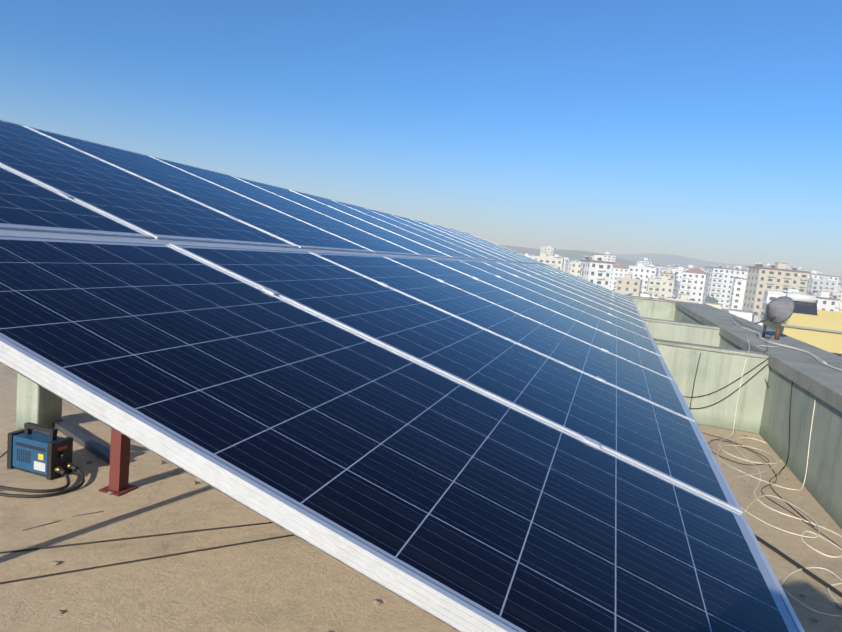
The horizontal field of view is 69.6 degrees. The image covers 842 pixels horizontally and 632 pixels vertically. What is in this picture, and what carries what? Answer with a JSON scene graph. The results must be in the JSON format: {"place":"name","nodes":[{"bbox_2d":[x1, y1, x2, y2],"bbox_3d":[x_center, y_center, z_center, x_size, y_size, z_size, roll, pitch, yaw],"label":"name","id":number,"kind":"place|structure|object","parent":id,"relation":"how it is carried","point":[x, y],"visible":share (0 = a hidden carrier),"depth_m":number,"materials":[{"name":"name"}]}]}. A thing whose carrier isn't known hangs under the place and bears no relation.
{"place":"outdoors","nodes":[
{"label":"outdoors","id":0,"kind":"place"},
{"bbox_2d":[7,422,72,479],"bbox_3d":[-2.214,0.773,3.532,0.376,0.268,0.141,8,7,17],"label":"welder","id":1,"kind":"object","parent":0,"point":[30,449],"visible":1,"depth_m":3.49,"materials":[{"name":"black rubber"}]},
{"bbox_2d":[0,0,841,244],"label":"sky","id":2,"kind":"structure","parent":0,"point":[719,118],"materials":[{"name":"blue"}]},
{"bbox_2d":[547,254,568,271],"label":"city block","id":3,"kind":"structure","parent":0,"point":[565,259],"depth_m":527.57,"materials":[{"name":"white paint"}]},
{"bbox_2d":[499,245,665,267],"bbox_3d":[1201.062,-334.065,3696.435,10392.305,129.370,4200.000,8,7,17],"label":"hills","id":4,"kind":"structure","parent":0,"point":[573,255],"depth_m":4019.93,"materials":[{"name":"grey"}]},
{"bbox_2d":[347,203,841,275],"bbox_3d":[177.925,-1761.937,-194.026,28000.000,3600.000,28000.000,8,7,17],"label":"smog haze ring","id":5,"kind":"object","parent":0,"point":[825,259],"visible":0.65,"depth_m":13128.45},
{"bbox_2d":[609,264,628,290],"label":"building","id":6,"kind":"structure","parent":0,"point":[618,270],"depth_m":450.27,"materials":[{"name":"white paint"}]},
{"bbox_2d":[659,269,677,294],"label":"city block","id":7,"kind":"structure","parent":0,"point":[670,274],"depth_m":423.94,"materials":[{"name":"beige paint"}]},
{"bbox_2d":[667,267,685,297],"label":"building","id":8,"kind":"structure","parent":0,"point":[678,270],"depth_m":444.67,"materials":[{"name":"white paint"}]},
{"bbox_2d":[705,295,717,302],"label":"tree","id":9,"kind":"object","parent":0,"point":[712,299],"visible":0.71,"depth_m":320.64,"materials":[{"name":"green plant"}]},
{"bbox_2d":[601,253,841,283],"bbox_3d":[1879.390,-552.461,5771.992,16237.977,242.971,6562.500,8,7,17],"label":"hills","id":10,"kind":"structure","parent":0,"point":[667,259],"depth_m":5989.44,"materials":[{"name":"grey"}]},
{"bbox_2d":[806,276,836,294],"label":"building","id":11,"kind":"structure","parent":0,"point":[820,283],"depth_m":395.47,"materials":[{"name":"grey paint"}]},
{"bbox_2d":[836,286,841,298],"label":"building","id":12,"kind":"structure","parent":0,"point":[839,294],"depth_m":442.16,"materials":[{"name":"beige paint"}]},
{"label":"ground","id":13,"kind":"structure","parent":0,"visible":0},
{"bbox_2d":[539,245,555,255],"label":"building","id":14,"kind":"structure","parent":13,"relation":"on","point":[549,250],"depth_m":655.57,"materials":[{"name":"paint"}]},
{"bbox_2d":[533,253,563,270],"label":"building","id":15,"kind":"structure","parent":13,"relation":"on","point":[556,262],"depth_m":359.14,"materials":[{"name":"beige paint"}]},
{"bbox_2d":[565,260,580,272],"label":"block","id":16,"kind":"structure","parent":13,"relation":"on","point":[567,266],"depth_m":488.95,"materials":[{"name":"beige paint"}]},
{"bbox_2d":[569,258,587,276],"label":"city block","id":17,"kind":"structure","parent":13,"relation":"on","point":[575,268],"depth_m":348.22,"materials":[{"name":"beige paint"}]},
{"bbox_2d":[579,254,614,288],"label":"city block","id":18,"kind":"structure","parent":13,"relation":"on","point":[596,269],"depth_m":259.46,"materials":[{"name":"white paint"}]},
{"bbox_2d":[602,251,616,261],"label":"building","id":19,"kind":"structure","parent":13,"relation":"on","point":[609,257],"depth_m":608.66,"materials":[{"name":"paint"}]},
{"bbox_2d":[613,274,642,296],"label":"building","id":20,"kind":"structure","parent":13,"relation":"on","point":[628,283],"depth_m":317.30,"materials":[{"name":"beige paint"}]},
{"bbox_2d":[623,293,655,297],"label":"building","id":21,"kind":"structure","parent":13,"relation":"on","point":[648,295],"depth_m":242.66,"materials":[{"name":"white paint"}]},
{"bbox_2d":[626,263,658,292],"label":"building","id":22,"kind":"structure","parent":13,"relation":"on","point":[642,272],"depth_m":378.40,"materials":[{"name":"white paint"}]},
{"bbox_2d":[636,257,652,266],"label":"white block","id":23,"kind":"structure","parent":13,"relation":"on","point":[645,261],"depth_m":606.66,"materials":[{"name":"paint"}]},
{"bbox_2d":[648,264,660,276],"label":"building","id":24,"kind":"structure","parent":13,"relation":"on","point":[650,265],"depth_m":406.46,"materials":[{"name":"white paint"}]},
{"bbox_2d":[645,276,675,298],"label":"building","id":25,"kind":"structure","parent":13,"relation":"on","point":[663,286],"depth_m":357.90,"materials":[{"name":"beige paint"}]},
{"bbox_2d":[658,294,698,302],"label":"block","id":26,"kind":"structure","parent":13,"relation":"on","point":[683,298],"depth_m":264.45,"materials":[{"name":"beige paint"}]},
{"bbox_2d":[670,264,700,269],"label":"white block","id":27,"kind":"structure","parent":13,"relation":"on","point":[688,268],"depth_m":509.40,"materials":[{"name":"paint"}]},
{"bbox_2d":[677,268,708,303],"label":"building","id":28,"kind":"structure","parent":13,"relation":"on","point":[693,283],"depth_m":353.93,"materials":[{"name":"white paint"}]},
{"bbox_2d":[706,302,721,309],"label":"building","id":29,"kind":"structure","parent":13,"relation":"on","point":[716,305],"depth_m":158.86,"materials":[{"name":"beige paint"}]},
{"bbox_2d":[704,265,748,308],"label":"white block","id":30,"kind":"structure","parent":13,"relation":"on","point":[720,278],"depth_m":389.60,"materials":[{"name":"paint"}]},
{"bbox_2d":[729,276,746,309],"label":"building","id":31,"kind":"structure","parent":13,"relation":"on","point":[738,293],"depth_m":321.38,"materials":[{"name":"white paint"}]},
{"bbox_2d":[728,275,747,311],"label":"building","id":32,"kind":"structure","parent":13,"relation":"on","point":[731,293],"depth_m":351.93,"materials":[{"name":"white paint"}]},
{"bbox_2d":[729,309,762,325],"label":"building","id":33,"kind":"structure","parent":13,"relation":"on","point":[748,315],"depth_m":106.45,"materials":[{"name":"white paint"}]},
{"bbox_2d":[742,262,810,321],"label":"city block","id":34,"kind":"structure","parent":13,"relation":"on","point":[775,277],"depth_m":268.54,"materials":[{"name":"beige paint"}]},
{"bbox_2d":[758,288,798,320],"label":"city block","id":35,"kind":"structure","parent":13,"relation":"on","point":[769,296],"depth_m":249.10,"materials":[{"name":"white paint"}]},
{"bbox_2d":[762,292,841,356],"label":"block","id":36,"kind":"structure","parent":13,"relation":"on","point":[808,322],"depth_m":33.72,"materials":[{"name":"yellow paint"},{"name":"glass"}]},
{"bbox_2d":[789,269,840,294],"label":"white block","id":37,"kind":"structure","parent":13,"relation":"on","point":[813,274],"depth_m":421.33,"materials":[{"name":"paint"}]},
{"bbox_2d":[807,288,832,297],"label":"city block","id":38,"kind":"structure","parent":13,"relation":"on","point":[822,289],"depth_m":312.55,"materials":[{"name":"beige paint"}]},
{"bbox_2d":[815,291,839,311],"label":"white block","id":39,"kind":"structure","parent":13,"relation":"on","point":[823,301],"depth_m":278.59,"materials":[{"name":"paint"}]},
{"bbox_2d":[835,282,841,311],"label":"city block","id":40,"kind":"structure","parent":13,"relation":"on","point":[840,307],"depth_m":213.85,"materials":[{"name":"beige paint"}]},
{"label":"building","id":41,"kind":"structure","parent":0},
{"bbox_2d":[0,363,841,631],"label":"rooftop floor","id":42,"kind":"structure","parent":41,"relation":"on","point":[291,584],"depth_m":2.84,"materials":[{"name":"concrete"}]},
{"bbox_2d":[0,451,84,497],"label":"cables","id":43,"kind":"object","parent":42,"relation":"on","point":[62,471],"visible":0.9,"depth_m":3.26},
{"bbox_2d":[0,456,103,530],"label":"welding rod stubs","id":44,"kind":"object","parent":42,"relation":"on","point":[60,520],"visible":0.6,"depth_m":3.05,"materials":[{"name":"metal"}]},
{"bbox_2d":[53,420,109,463],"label":"metal beam","id":45,"kind":"structure","parent":42,"relation":"on","point":[99,450],"depth_m":4.00,"materials":[{"name":"grey metal"}]},
{"bbox_2d":[99,428,137,496],"bbox_3d":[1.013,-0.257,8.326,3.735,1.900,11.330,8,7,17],"label":"support post","id":46,"kind":"object","parent":42,"relation":"on","point":[119,485],"visible":0.06,"depth_m":3.36,"materials":[{"name":"red metal"}]},
{"bbox_2d":[0,120,804,631],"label":"solar array frames","id":47,"kind":"structure","parent":46,"relation":"on","point":[434,600],"depth_m":0.97,"materials":[{"name":"silver metal"}]},
{"bbox_2d":[0,120,798,631],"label":"solar panels","id":48,"kind":"object","parent":47,"relation":"in","point":[512,518],"visible":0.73,"depth_m":1.46,"materials":[{"name":"blue glass"}]},
{"bbox_2d":[0,522,294,583],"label":"rebar rods on floor","id":49,"kind":"object","parent":42,"relation":"on","point":[23,579],"visible":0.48,"depth_m":2.80,"materials":[{"name":"grey metal"}]},
{"bbox_2d":[16,298,841,528],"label":"parapet and cross walls","id":50,"kind":"structure","parent":42,"relation":"on","point":[763,409],"depth_m":5.96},
{"bbox_2d":[624,295,841,412],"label":"parapet caps","id":51,"kind":"object","parent":50,"relation":"on","point":[812,375],"visible":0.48,"depth_m":6.30,"materials":[{"name":"grey concrete"}]},
{"bbox_2d":[755,317,775,337],"bbox_3d":[4.430,0.126,7.773,0.266,0.305,0.100,8,7,17],"label":"mount","id":52,"kind":"object","parent":51,"relation":"on","point":[764,331],"visible":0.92,"depth_m":7.77,"materials":[{"name":"black metal"}]},
{"bbox_2d":[774,328,780,339],"bbox_3d":[4.505,0.225,7.651,0.049,0.150,0.052,8,7,17],"label":"rusty pipe stub","id":53,"kind":"object","parent":50,"relation":"on","point":[777,333],"visible":1,"depth_m":7.63,"materials":[{"name":"orange metal"}]},
{"bbox_2d":[766,296,794,322],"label":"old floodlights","id":54,"kind":"object","parent":50,"relation":"attached to","point":[781,309],"visible":1,"depth_m":7.69,"materials":[{"name":"grey metal"}]},
{"bbox_2d":[51,435,841,631],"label":"pebbles","id":55,"kind":"object","parent":42,"relation":"on","point":[377,602],"visible":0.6,"depth_m":2.94,"materials":[{"name":"grey stone"}]},
{"bbox_2d":[683,317,841,597],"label":"dark cables","id":56,"kind":"object","parent":42,"relation":"on","point":[808,572],"visible":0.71,"depth_m":4.25,"materials":[{"name":"black rubber"}]},
{"bbox_2d":[717,321,841,616],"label":"loose white cables","id":57,"kind":"object","parent":42,"relation":"on","point":[776,462],"visible":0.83,"depth_m":4.56,"materials":[{"name":"white plastic"}]}
]}

